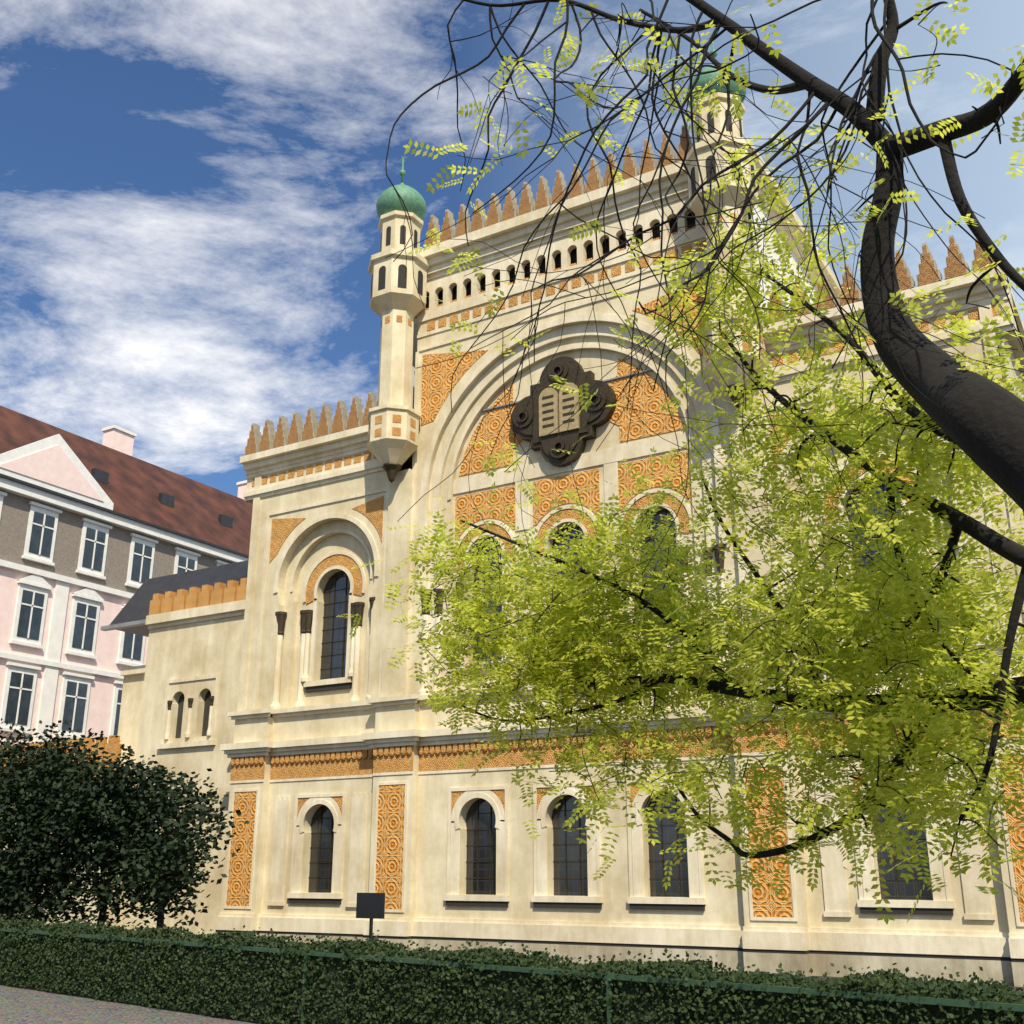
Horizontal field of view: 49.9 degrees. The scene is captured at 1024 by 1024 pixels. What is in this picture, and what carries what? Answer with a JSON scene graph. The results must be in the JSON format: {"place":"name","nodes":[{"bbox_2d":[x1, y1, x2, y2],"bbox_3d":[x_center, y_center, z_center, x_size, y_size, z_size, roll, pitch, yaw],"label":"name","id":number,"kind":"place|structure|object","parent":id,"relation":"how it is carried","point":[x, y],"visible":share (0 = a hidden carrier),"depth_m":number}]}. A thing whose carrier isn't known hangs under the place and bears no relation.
{"place":"outdoors","nodes":[
{"label":"outdoors","id":0,"kind":"place"},
{"bbox_2d":[2,985,255,1023],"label":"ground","id":1,"kind":"structure","parent":0,"point":[135,1005],"depth_m":20.30},
{"bbox_2d":[0,428,246,744],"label":"apartment wall","id":2,"kind":"structure","parent":1,"relation":"on","point":[55,465],"depth_m":58.45},
{"bbox_2d":[34,580,69,741],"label":"pilaster","id":3,"kind":"object","parent":2,"relation":"attached to","point":[53,654],"visible":0.16,"depth_m":56.86},
{"bbox_2d":[0,490,230,593],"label":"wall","id":4,"kind":"structure","parent":2,"relation":"attached to","point":[15,511],"depth_m":59.15},
{"bbox_2d":[0,425,248,742],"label":"trim","id":5,"kind":"structure","parent":2,"relation":"on","point":[36,582],"depth_m":58.49},
{"bbox_2d":[5,511,194,735],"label":"windows","id":6,"kind":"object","parent":5,"relation":"attached to","point":[22,631],"visible":0.25,"depth_m":57.80},
{"bbox_2d":[0,406,252,554],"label":"roof tile","id":7,"kind":"object","parent":2,"relation":"on","point":[134,487],"visible":0.12,"depth_m":67.45},
{"bbox_2d":[0,985,253,1023],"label":"cobble","id":8,"kind":"object","parent":1,"relation":"on","point":[21,1006],"visible":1,"depth_m":19.19},
{"bbox_2d":[0,914,1023,1023],"bbox_3d":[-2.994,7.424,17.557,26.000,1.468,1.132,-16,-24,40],"label":"hedge","id":9,"kind":"object","parent":1,"relation":"on","point":[888,982],"visible":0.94,"depth_m":15.79},
{"bbox_2d":[1,92,1023,935],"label":"stucco","id":10,"kind":"object","parent":1,"relation":"on","point":[225,648],"visible":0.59,"depth_m":34.81},
{"bbox_2d":[0,468,248,636],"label":"roof","id":11,"kind":"structure","parent":10,"relation":"on","point":[136,607],"depth_m":45.12},
{"bbox_2d":[100,369,653,630],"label":"zinc","id":12,"kind":"object","parent":10,"relation":"on","point":[123,625],"visible":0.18,"depth_m":43.31},
{"bbox_2d":[0,213,1023,816],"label":"trim","id":13,"kind":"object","parent":10,"relation":"attached to","point":[450,757],"visible":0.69,"depth_m":34.41},
{"bbox_2d":[175,480,932,899],"bbox_3d":[-1.267,6.018,33.653,26.763,10.770,0.594,-11,-21,30],"label":"glass","id":14,"kind":"object","parent":10,"relation":"attached to","point":[487,858],"visible":0.13,"depth_m":31.33},
{"bbox_2d":[376,34,745,220],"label":"domes","id":15,"kind":"structure","parent":10,"relation":"on","point":[388,200],"depth_m":38.48},
{"bbox_2d":[167,212,959,899],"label":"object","id":16,"kind":"object","parent":10,"relation":"attached to","point":[567,368],"visible":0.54,"depth_m":33.99},
{"bbox_2d":[539,382,579,436],"bbox_3d":[1.462,-3.191,34.141,1.380,1.580,0.120,-11,-21,29],"label":"tablet","id":17,"kind":"object","parent":16,"relation":"attached to","point":[557,414],"visible":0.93,"depth_m":34.06},
{"bbox_2d":[120,156,1023,958],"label":"trim","id":18,"kind":"structure","parent":10,"relation":"attached to","point":[508,238],"depth_m":33.76},
{"bbox_2d":[244,125,997,455],"bbox_3d":[1.313,-7.593,35.319,25.800,7.520,0.380,-11,-21,29],"label":"merlon","id":19,"kind":"object","parent":18,"relation":"on","point":[299,422],"visible":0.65,"depth_m":37.15},
{"bbox_2d":[245,127,993,454],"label":"merlon ornaments","id":20,"kind":"object","parent":19,"relation":"attached to","point":[953,269],"visible":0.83,"depth_m":35.84},
{"bbox_2d":[411,201,817,408],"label":"wall","id":21,"kind":"structure","parent":10,"relation":"on","point":[755,216],"depth_m":35.02},
{"bbox_2d":[216,110,1023,962],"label":"groove","id":22,"kind":"object","parent":10,"relation":"attached to","point":[402,274],"visible":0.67,"depth_m":31.31},
{"bbox_2d":[226,277,1023,922],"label":"wall panels","id":23,"kind":"object","parent":10,"relation":"attached to","point":[438,383],"visible":0.66,"depth_m":33.18},
{"bbox_2d":[1,928,1023,1023],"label":"green rail","id":24,"kind":"object","parent":1,"relation":"on","point":[915,999],"visible":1,"depth_m":13.34},
{"bbox_2d":[10,0,1023,928],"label":"branches","id":25,"kind":"object","parent":1,"relation":"on","point":[976,418],"visible":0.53,"depth_m":5.88},
{"bbox_2d":[336,0,1023,924],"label":"leaf","id":26,"kind":"object","parent":25,"relation":"attached to","point":[830,622],"visible":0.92,"depth_m":6.73},
{"bbox_2d":[717,971,1023,998],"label":"soil","id":27,"kind":"structure","parent":1,"relation":"on","point":[1013,986],"depth_m":24.75},
{"bbox_2d":[0,717,248,928],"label":"dark leaf","id":28,"kind":"object","parent":27,"relation":"on","point":[40,793],"visible":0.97,"depth_m":29.41},
{"bbox_2d":[356,893,384,938],"bbox_3d":[-3.265,9.760,25.323,0.800,1.880,0.100,-11,-21,29],"label":"black sign","id":29,"kind":"object","parent":27,"relation":"on","point":[371,906],"visible":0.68,"depth_m":25.45},
{"bbox_2d":[215,932,1023,986],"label":"plinth","id":30,"kind":"structure","parent":27,"relation":"on","point":[820,965],"depth_m":26.06},
{"bbox_2d":[0,0,1023,496],"label":"sky","id":31,"kind":"structure","parent":0,"point":[190,190]}
]}

